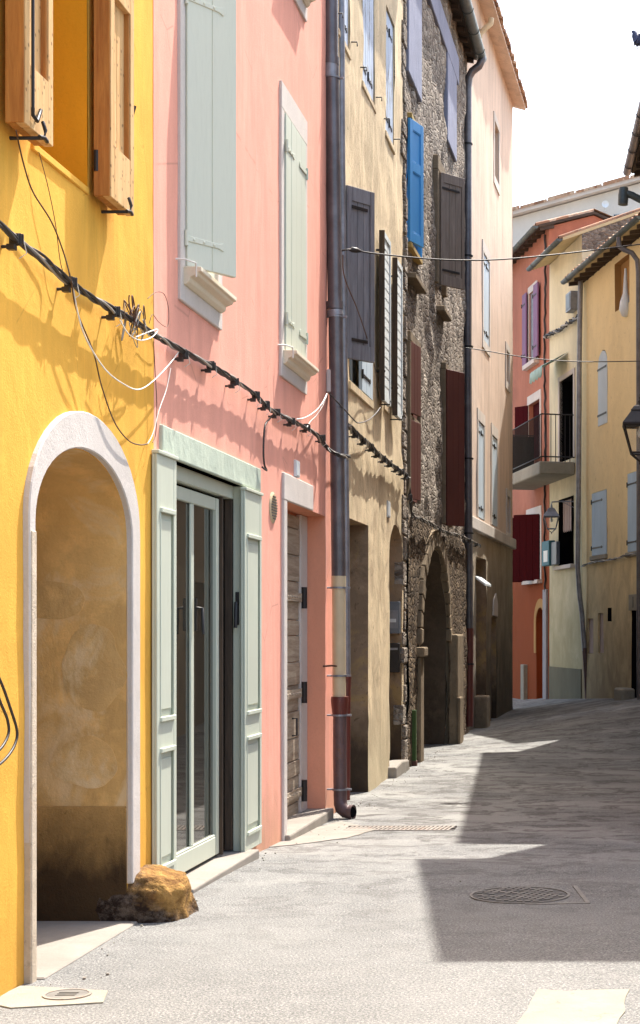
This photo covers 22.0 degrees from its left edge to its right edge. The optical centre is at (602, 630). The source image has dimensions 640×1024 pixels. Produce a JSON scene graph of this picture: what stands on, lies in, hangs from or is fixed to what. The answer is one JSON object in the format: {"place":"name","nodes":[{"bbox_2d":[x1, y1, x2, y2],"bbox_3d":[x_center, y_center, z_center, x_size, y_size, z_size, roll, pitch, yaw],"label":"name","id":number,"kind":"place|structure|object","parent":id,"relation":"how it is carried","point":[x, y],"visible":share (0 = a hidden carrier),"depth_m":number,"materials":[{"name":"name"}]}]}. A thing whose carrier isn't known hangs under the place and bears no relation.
{"place":"outdoors","nodes":[
{"label":"outdoors","id":0,"kind":"place"},
{"bbox_2d":[294,460,299,477],"bbox_3d":[-2.388,-1.266,12.500,0.025,0.130,0.140,0,0,0],"label":"number plate","id":1,"kind":"object","parent":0,"point":[296,468],"visible":1,"depth_m":12.46,"materials":[{"name":"white ceramic"}]},
{"bbox_2d":[0,697,639,1023],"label":"street ground","id":2,"kind":"structure","parent":0,"point":[544,792],"depth_m":8.55,"materials":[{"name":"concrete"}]},
{"bbox_2d":[0,986,107,1008],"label":"concrete slab","id":3,"kind":"structure","parent":2,"relation":"on","point":[18,997],"depth_m":6.48,"materials":[{"name":"beige concrete"}]},
{"bbox_2d":[42,988,91,999],"bbox_3d":[-2.197,1.493,6.566,0.196,0.012,0.196,0,0,0],"label":"utility cover","id":4,"kind":"object","parent":3,"relation":"on","point":[69,994],"visible":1,"depth_m":6.56,"materials":[{"name":"metal"}]},
{"bbox_2d":[0,0,153,995],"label":"yellow house","id":5,"kind":"structure","parent":2,"relation":"on","point":[76,94],"depth_m":7.82,"materials":[{"name":"paint"}]},
{"bbox_2d":[0,678,18,764],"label":"hose coil","id":6,"kind":"object","parent":5,"relation":"attached to","point":[8,725],"visible":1,"depth_m":6.47,"materials":[{"name":"black rubber"}]},
{"bbox_2d":[39,152,62,269],"bbox_3d":[-2.426,-1.831,7.062,0.011,0.478,0.300,0,0,2],"label":"loose wire","id":7,"kind":"object","parent":5,"relation":"attached to","point":[52,209],"visible":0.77,"depth_m":7.05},
{"bbox_2d":[5,0,135,215],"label":"window","id":8,"kind":"structure","parent":5,"relation":"in","point":[28,23],"depth_m":7.60,"materials":[{"name":"orange wood"}]},
{"bbox_2d":[15,130,147,445],"bbox_3d":[-2.387,-1.493,7.449,0.038,1.079,1.920,0,0,1],"label":"loose wire","id":9,"kind":"object","parent":5,"relation":"attached to","point":[71,287],"visible":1,"depth_m":7.13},
{"bbox_2d":[148,368,170,442],"bbox_3d":[-2.389,-1.218,8.624,0.009,0.472,0.434,0,0,0],"label":"loose wire","id":10,"kind":"object","parent":9,"relation":"attached to","point":[160,405],"visible":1,"depth_m":8.65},
{"bbox_2d":[152,341,156,442],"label":"loose wire","id":11,"kind":"object","parent":5,"relation":"attached to","point":[156,392],"visible":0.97,"depth_m":8.62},
{"bbox_2d":[0,220,350,459],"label":"cable bundle","id":12,"kind":"object","parent":5,"relation":"attached to","point":[17,239],"visible":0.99,"depth_m":8.33,"materials":[{"name":"black rubber"}]},
{"bbox_2d":[73,288,178,389],"bbox_3d":[-2.384,-1.405,8.105,0.006,0.363,1.787,0,0,1],"label":"loose wire","id":13,"kind":"object","parent":12,"relation":"hanging from","point":[101,363],"visible":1,"depth_m":7.68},
{"bbox_2d":[121,295,148,347],"bbox_3d":[-2.373,-1.576,8.118,0.070,0.278,0.386,0,0,0],"label":"wire tangle","id":14,"kind":"object","parent":12,"relation":"attached to","point":[135,314],"visible":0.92,"depth_m":8.11,"materials":[{"name":"metal"}]},
{"bbox_2d":[120,320,157,340],"bbox_3d":[-2.354,-1.532,8.134,0.006,0.127,0.646,0,0,1],"label":"loose wire","id":15,"kind":"object","parent":12,"relation":"attached to","point":[141,334],"visible":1,"depth_m":8.16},
{"bbox_2d":[147,292,168,326],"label":"loose wire","id":16,"kind":"object","parent":12,"relation":"attached to","point":[168,311],"visible":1,"depth_m":8.70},
{"bbox_2d":[262,414,273,470],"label":"loose wire","id":17,"kind":"object","parent":12,"relation":"hanging from","point":[265,424],"visible":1,"depth_m":11.16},
{"bbox_2d":[296,393,326,419],"bbox_3d":[-2.317,-1.798,12.777,0.009,0.391,1.269,0,0,1],"label":"loose wire","id":18,"kind":"object","parent":12,"relation":"attached to","point":[314,411],"visible":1,"depth_m":12.88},
{"bbox_2d":[307,396,326,426],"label":"loose wire","id":19,"kind":"object","parent":12,"relation":"attached to","point":[318,411],"visible":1,"depth_m":13.08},
{"bbox_2d":[95,864,198,922],"bbox_3d":[-2.465,1.488,8.422,0.626,0.484,0.458,0,0,0],"label":"corner stone","id":20,"kind":"object","parent":2,"relation":"on","point":[158,893],"visible":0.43,"depth_m":8.23,"materials":[{"name":"brown stone"}]},
{"bbox_2d":[151,0,335,893],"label":"pink house","id":21,"kind":"structure","parent":2,"relation":"on","point":[242,748],"depth_m":10.67,"materials":[{"name":"paint"}]},
{"bbox_2d":[175,0,236,330],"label":"window","id":22,"kind":"structure","parent":21,"relation":"in","point":[206,29],"depth_m":9.39,"materials":[{"name":"wood"}]},
{"bbox_2d":[176,465,240,871],"bbox_3d":[-2.487,0.266,9.940,0.120,2.469,1.638,0,0,1],"label":"double door","id":23,"kind":"structure","parent":21,"relation":"in","point":[208,528],"depth_m":10.19,"materials":[{"name":"green paint"}]},
{"bbox_2d":[269,492,277,522],"bbox_3d":[-2.404,-0.899,11.672,0.028,0.230,0.230,0,0,1],"label":"air vent","id":24,"kind":"object","parent":21,"relation":"attached to","point":[273,508],"visible":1,"depth_m":11.62,"materials":[{"name":"beige plastic"}]},
{"bbox_2d":[287,514,306,818],"bbox_3d":[-2.549,0.360,12.953,0.089,2.680,1.645,0,0,1],"label":"plank door","id":25,"kind":"structure","parent":21,"relation":"in","point":[296,525],"depth_m":13.40,"materials":[{"name":"wood"}]},
{"bbox_2d":[278,80,318,394],"bbox_3d":[-2.391,-3.000,12.369,0.220,2.200,1.030,0,0,1],"label":"window","id":26,"kind":"structure","parent":21,"relation":"in","point":[294,366],"depth_m":12.23,"materials":[{"name":"wood"}]},
{"bbox_2d":[294,0,315,21],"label":"window","id":27,"kind":"structure","parent":21,"relation":"in","point":[302,5],"depth_m":12.73,"materials":[{"name":"stone"}]},
{"bbox_2d":[326,369,330,392],"bbox_3d":[-2.345,-2.160,13.873,0.082,0.200,0.140,0,0,1],"label":"junction box","id":28,"kind":"object","parent":21,"relation":"attached to","point":[328,380],"visible":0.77,"depth_m":13.80,"materials":[{"name":"grey plastic"}]},
{"bbox_2d":[326,0,356,818],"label":"drainpipe","id":29,"kind":"object","parent":21,"relation":"attached to","point":[339,697],"visible":0.98,"depth_m":13.80,"materials":[{"name":"metal"}]},
{"bbox_2d":[50,744,534,984],"bbox_3d":[-0.706,1.482,15.137,3.412,0.278,17.059,0,0,0],"label":"grit","id":30,"kind":"object","parent":2,"relation":"on","point":[259,868],"visible":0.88,"depth_m":10.64,"materials":[{"name":"concrete"}]},
{"bbox_2d":[269,821,374,847],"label":"concrete slab","id":31,"kind":"structure","parent":2,"relation":"on","point":[329,832],"depth_m":12.50,"materials":[{"name":"concrete"}]},
{"bbox_2d":[338,0,408,791],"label":"tan house","id":32,"kind":"structure","parent":2,"relation":"on","point":[376,123],"depth_m":16.61,"materials":[{"name":"paint"}]},
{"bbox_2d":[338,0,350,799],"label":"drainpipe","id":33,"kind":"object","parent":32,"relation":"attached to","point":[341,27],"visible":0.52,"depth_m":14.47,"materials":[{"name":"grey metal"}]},
{"bbox_2d":[341,244,639,260],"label":"loose wire","id":34,"kind":"object","parent":33,"relation":"attached to","point":[489,259],"visible":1,"depth_m":16.51,"materials":[{"name":"grey metal"}]},
{"bbox_2d":[349,247,360,252],"bbox_3d":[-2.208,-3.400,14.291,0.051,0.057,0.140,0,0,32],"label":"wire insulator","id":35,"kind":"object","parent":34,"relation":"attached to","point":[355,250],"visible":1,"depth_m":14.26,"materials":[{"name":"white ceramic"}]},
{"bbox_2d":[338,0,357,59],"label":"window","id":36,"kind":"structure","parent":32,"relation":"in","point":[347,51],"depth_m":14.93,"materials":[{"name":"beige paint"}]},
{"bbox_2d":[328,393,380,423],"bbox_3d":[-2.271,-2.104,14.904,0.060,0.386,3.015,0,0,0],"label":"loose wire","id":37,"kind":"object","parent":32,"relation":"attached to","point":[349,414],"visible":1,"depth_m":14.33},
{"bbox_2d":[346,185,374,408],"bbox_3d":[-2.362,-3.155,15.449,0.317,1.790,1.856,0,0,-9],"label":"window","id":38,"kind":"structure","parent":32,"relation":"in","point":[360,203],"depth_m":14.69,"materials":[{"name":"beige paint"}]},
{"bbox_2d":[342,255,380,406],"bbox_3d":[-2.190,-2.703,14.873,0.073,0.802,3.353,0,0,-3],"label":"loose wire","id":39,"kind":"object","parent":32,"relation":"attached to","point":[360,319],"visible":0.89,"depth_m":13.80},
{"bbox_2d":[360,0,381,113],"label":"window","id":40,"kind":"structure","parent":32,"relation":"in","point":[367,81],"depth_m":16.25,"materials":[{"name":"beige paint"}]},
{"bbox_2d":[348,423,408,479],"bbox_3d":[-2.299,-1.800,16.548,0.091,0.174,4.106,0,0,1],"label":"cable bundle","id":41,"kind":"object","parent":32,"relation":"attached to","point":[354,432],"visible":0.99,"depth_m":16.16,"materials":[{"name":"black rubber"}]},
{"bbox_2d":[387,500,390,517],"bbox_3d":[-2.341,-1.330,17.494,0.019,0.180,0.200,0,0,1],"label":"number plate","id":42,"kind":"object","parent":32,"relation":"attached to","point":[388,509],"visible":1,"depth_m":17.45,"materials":[{"name":"white ceramic"}]},
{"bbox_2d":[376,230,402,420],"bbox_3d":[-2.310,-3.252,17.328,0.183,1.820,1.442,0,0,1],"label":"window","id":43,"kind":"structure","parent":32,"relation":"in","point":[385,275],"depth_m":17.07,"materials":[{"name":"beige paint"}]},
{"bbox_2d":[384,11,400,154],"bbox_3d":[-2.339,-6.075,17.634,0.119,1.430,0.862,0,0,1],"label":"window","id":44,"kind":"structure","parent":32,"relation":"in","point":[389,29],"depth_m":17.73,"materials":[{"name":"beige paint"}]},
{"bbox_2d":[389,643,400,671],"bbox_3d":[-2.430,0.310,18.555,0.158,0.340,0.120,0,0,1],"label":"letter box","id":45,"kind":"object","parent":32,"relation":"attached to","point":[395,657],"visible":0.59,"depth_m":18.50,"materials":[{"name":"black metal"}]},
{"bbox_2d":[390,602,400,633],"bbox_3d":[-2.429,-0.155,18.561,0.160,0.370,0.107,0,0,1],"label":"meter box","id":46,"kind":"object","parent":32,"relation":"attached to","point":[395,617],"visible":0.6,"depth_m":18.52,"materials":[{"name":"grey metal"}]},
{"bbox_2d":[347,826,456,830],"bbox_3d":[-1.640,1.628,12.994,0.890,0.060,0.284,0,0,0],"label":"drain grate","id":47,"kind":"object","parent":2,"relation":"on","point":[411,828],"visible":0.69,"depth_m":12.99,"materials":[{"name":"metal"}]},
{"bbox_2d":[412,710,417,765],"bbox_3d":[-2.265,1.300,19.228,0.072,0.700,0.082,0,0,0],"label":"corner post","id":48,"kind":"object","parent":2,"relation":"on","point":[414,739],"visible":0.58,"depth_m":19.20,"materials":[{"name":"metal"}]},
{"bbox_2d":[405,0,486,766],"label":"stone house","id":49,"kind":"structure","parent":2,"relation":"on","point":[445,46],"depth_m":21.84,"materials":[{"name":"stone"}]},
{"bbox_2d":[405,330,420,503],"bbox_3d":[-2.287,-2.575,19.449,0.155,1.990,0.920,0,0,1],"label":"window","id":50,"kind":"structure","parent":49,"relation":"in","point":[413,347],"depth_m":19.19,"materials":[{"name":"brown wood"}]},
{"bbox_2d":[406,112,426,293],"bbox_3d":[-2.302,-5.180,19.465,0.284,1.960,0.970,0,0,1],"label":"window","id":51,"kind":"structure","parent":49,"relation":"in","point":[415,140],"depth_m":19.18,"materials":[{"name":"blue paint"}]},
{"bbox_2d":[405,476,480,546],"bbox_3d":[-2.152,-1.549,22.547,0.090,0.464,8.358,0,0,1],"label":"cable bundle","id":52,"kind":"object","parent":49,"relation":"attached to","point":[409,498],"visible":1,"depth_m":19.71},
{"bbox_2d":[432,154,464,321],"bbox_3d":[-2.136,-5.390,22.052,0.492,2.060,1.030,0,0,1],"label":"window","id":53,"kind":"structure","parent":49,"relation":"in","point":[449,190],"depth_m":21.75,"materials":[{"name":"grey wood"}]},
{"bbox_2d":[440,362,463,527],"bbox_3d":[-2.162,-2.626,22.833,0.400,2.289,0.850,0,0,1],"label":"window","id":54,"kind":"structure","parent":49,"relation":"in","point":[451,382],"depth_m":22.52,"materials":[{"name":"red wood"}]},
{"bbox_2d":[464,56,485,726],"bbox_3d":[-2.057,-3.877,25.400,0.408,10.786,0.146,0,0,0],"label":"drainpipe","id":55,"kind":"object","parent":49,"relation":"attached to","point":[474,69],"visible":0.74,"depth_m":25.35,"materials":[{"name":"metal"}]},
{"bbox_2d":[465,347,639,361],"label":"loose wire","id":56,"kind":"object","parent":49,"relation":"attached to","point":[552,360],"visible":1,"depth_m":25.97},
{"bbox_2d":[467,0,527,730],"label":"tall house","id":57,"kind":"structure","parent":2,"relation":"on","point":[498,93],"depth_m":29.06,"materials":[{"name":"paint"}]},
{"bbox_2d":[476,407,484,520],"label":"window","id":58,"kind":"structure","parent":57,"relation":"in","point":[480,472],"depth_m":27.31,"materials":[{"name":"blue paint"}]},
{"bbox_2d":[482,239,490,356],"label":"window","id":59,"kind":"structure","parent":57,"relation":"in","point":[485,264],"depth_m":28.00,"materials":[{"name":"blue paint"}]},
{"bbox_2d":[480,17,493,38],"bbox_3d":[-2.006,-10.246,27.300,0.309,0.430,0.100,0,0,0],"label":"pipe elbow","id":60,"kind":"object","parent":57,"relation":"attached to","point":[486,26],"visible":0.71,"depth_m":27.26,"materials":[{"name":"beige metal"}]},
{"bbox_2d":[491,423,497,527],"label":"window","id":61,"kind":"structure","parent":57,"relation":"in","point":[494,431],"depth_m":29.35,"materials":[{"name":"blue paint"}]},
{"bbox_2d":[493,111,499,195],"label":"window","id":62,"kind":"structure","parent":57,"relation":"in","point":[495,122],"depth_m":29.55,"materials":[{"name":"white glass"}]},
{"bbox_2d":[505,341,509,392],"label":"window","id":63,"kind":"structure","parent":57,"relation":"in","point":[507,349],"depth_m":31.21,"materials":[{"name":"white glass"}]},
{"bbox_2d":[506,488,510,536],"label":"window","id":64,"kind":"structure","parent":57,"relation":"in","point":[508,493],"depth_m":31.56,"materials":[{"name":"grey glass"}]},
{"bbox_2d":[521,664,527,699],"bbox_3d":[-1.824,1.441,37.210,0.110,1.318,0.320,0,0,-15],"label":"wall post","id":65,"kind":"object","parent":2,"relation":"on","point":[524,668],"depth_m":37.06,"materials":[{"name":"concrete"}]},
{"bbox_2d":[470,886,589,904],"bbox_3d":[-0.429,1.506,9.062,0.645,0.029,0.610,0,0,-8],"label":"manhole cover","id":66,"kind":"object","parent":2,"relation":"on","point":[526,895],"visible":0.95,"depth_m":9.03,"materials":[{"name":"metal"}]},
{"bbox_2d":[513,209,612,698],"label":"red house","id":67,"kind":"structure","parent":2,"relation":"on","point":[530,623],"depth_m":36.22,"materials":[{"name":"pink paint"}]},
{"bbox_2d":[513,505,541,584],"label":"window","id":68,"kind":"structure","parent":67,"relation":"in","point":[527,529],"depth_m":36.02,"materials":[{"name":"wood"}]},
{"bbox_2d":[515,389,541,458],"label":"window","id":69,"kind":"structure","parent":67,"relation":"in","point":[522,413],"depth_m":36.83,"materials":[{"name":"wood"}]},
{"bbox_2d":[521,280,538,370],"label":"window","id":70,"kind":"structure","parent":67,"relation":"in","point":[533,299],"depth_m":36.69,"materials":[{"name":"wood"}]},
{"bbox_2d":[543,234,546,591],"bbox_3d":[-1.273,-4.793,35.238,0.076,7.878,0.170,0,0,-16],"label":"cable drop","id":71,"kind":"object","parent":67,"relation":"attached to","point":[544,404],"visible":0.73,"depth_m":35.22,"materials":[{"name":"black rubber"}]},
{"bbox_2d":[517,989,629,1023],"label":"concrete slab","id":72,"kind":"structure","parent":2,"relation":"on","point":[597,1006],"depth_m":6.34,"materials":[{"name":"beige concrete"}]},
{"bbox_2d":[513,208,639,698],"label":"cream house","id":73,"kind":"structure","parent":2,"relation":"on","point":[556,472],"depth_m":33.79,"materials":[{"name":"paint"}]},
{"bbox_2d":[529,353,565,383],"bbox_3d":[-1.158,-5.544,33.876,0.546,0.545,1.151,0,0,-15],"label":"awning","id":74,"kind":"object","parent":73,"relation":"attached to","point":[536,374],"visible":0.96,"depth_m":33.74,"materials":[{"name":"fabric"}]},
{"bbox_2d":[542,540,559,565],"bbox_3d":[-1.104,-1.665,34.131,0.147,0.530,1.170,0,0,-15],"label":"window planter","id":75,"kind":"object","parent":73,"relation":"attached to","point":[550,552],"visible":1,"depth_m":34.04,"materials":[{"name":"teal metal"}]},
{"bbox_2d":[543,501,573,533],"bbox_3d":[-0.829,-2.344,33.000,0.782,0.690,0.328,0,0,0],"label":"street lantern","id":76,"kind":"object","parent":73,"relation":"attached to","point":[551,512],"visible":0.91,"depth_m":32.91,"materials":[{"name":"grey metal"}]},
{"bbox_2d":[543,314,577,339],"bbox_3d":[-0.884,-6.383,33.665,0.113,0.190,2.883,0,0,-15],"label":"cable bundle","id":77,"kind":"object","parent":73,"relation":"attached to","point":[558,330],"visible":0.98,"depth_m":33.59,"materials":[{"name":"grey plastic"}]},
{"bbox_2d":[553,499,574,569],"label":"window","id":78,"kind":"structure","parent":73,"relation":"in","point":[567,510],"depth_m":33.78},
{"bbox_2d":[558,367,574,461],"bbox_3d":[-0.737,-4.491,33.508,0.071,1.826,1.423,0,0,-15],"label":"balcony door","id":79,"kind":"structure","parent":73,"relation":"in","point":[572,371],"depth_m":33.53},
{"bbox_2d":[566,291,577,312],"bbox_3d":[-0.637,-6.737,32.775,0.170,0.380,0.420,0,0,-15],"label":"wall lamp box","id":80,"kind":"object","parent":73,"relation":"attached to","point":[571,301],"visible":0.97,"depth_m":32.59,"materials":[{"name":"metal"}]},
{"bbox_2d":[513,175,639,245],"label":"grey house","id":81,"kind":"structure","parent":2,"relation":"on","point":[526,217],"depth_m":50.00,"materials":[{"name":"paint"}]},
{"bbox_2d":[602,200,608,210],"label":"satellite dish","id":82,"kind":"object","parent":81,"relation":"attached to","point":[605,203],"visible":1,"depth_m":49.59,"materials":[{"name":"white metal"}]},
{"bbox_2d":[560,211,639,700],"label":"ochre house","id":83,"kind":"structure","parent":2,"relation":"on","point":[609,486],"depth_m":30.32,"materials":[{"name":"yellow paint"}]},
{"bbox_2d":[575,281,586,698],"bbox_3d":[-0.399,-2.948,32.000,0.305,8.676,0.104,0,0,0],"label":"drainpipe","id":84,"kind":"object","parent":83,"relation":"attached to","point":[578,470],"visible":0.83,"depth_m":31.96,"materials":[{"name":"grey metal"}]},
{"bbox_2d":[590,489,607,560],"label":"window","id":85,"kind":"structure","parent":83,"relation":"in","point":[599,499],"depth_m":30.96,"materials":[{"name":"wood"}]},
{"bbox_2d":[580,552,635,566],"bbox_3d":[0.178,-1.341,29.961,0.053,0.125,4.557,0,0,-15],"label":"cable bundle","id":86,"kind":"object","parent":83,"relation":"attached to","point":[601,560],"visible":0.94,"depth_m":30.26,"materials":[{"name":"grey plastic"}]},
{"bbox_2d":[619,268,628,316],"bbox_3d":[0.419,-6.171,29.207,0.240,0.890,0.231,0,0,0],"label":"hanging cloth","id":87,"kind":"object","parent":83,"relation":"hanging from","point":[623,306],"visible":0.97,"depth_m":29.15,"materials":[{"name":"white fabric"}]},
{"bbox_2d":[616,237,639,699],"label":"drainpipe","id":88,"kind":"object","parent":83,"relation":"attached to","point":[632,253],"visible":0.84,"depth_m":27.96,"materials":[{"name":"metal"}]},
{"bbox_2d":[625,472,635,557],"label":"window","id":89,"kind":"structure","parent":83,"relation":"in","point":[631,485],"depth_m":28.86,"materials":[{"name":"wood"}]},
{"bbox_2d":[623,100,639,176],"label":"sand house","id":90,"kind":"structure","parent":2,"relation":"on","point":[632,163],"depth_m":24.88,"materials":[{"name":"paint"}]},
{"bbox_2d":[618,187,639,205],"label":"gutter outlet","id":91,"kind":"object","parent":90,"relation":"attached to","point":[625,194],"visible":1,"depth_m":25.54,"materials":[{"name":"grey metal"}]},
{"bbox_2d":[622,395,639,463],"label":"street lantern","id":92,"kind":"object","parent":90,"relation":"attached to","point":[631,420],"visible":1,"depth_m":17.29,"materials":[{"name":"black metal"}]},
{"bbox_2d":[497,0,639,206],"label":"sky","id":93,"kind":"structure","parent":0,"point":[578,63],"materials":[{"name":"white"}]},
{"bbox_3d":[0.591,-6.968,20.000,0.402,0.650,0.021,0,0,0],"label":"perch rod","id":94,"kind":"object","parent":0,"visible":0},
{"bbox_2d":[631,30,639,47],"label":"pigeon","id":95,"kind":"object","parent":94,"relation":"on","point":[636,38],"visible":1,"depth_m":19.95,"materials":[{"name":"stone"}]}
]}

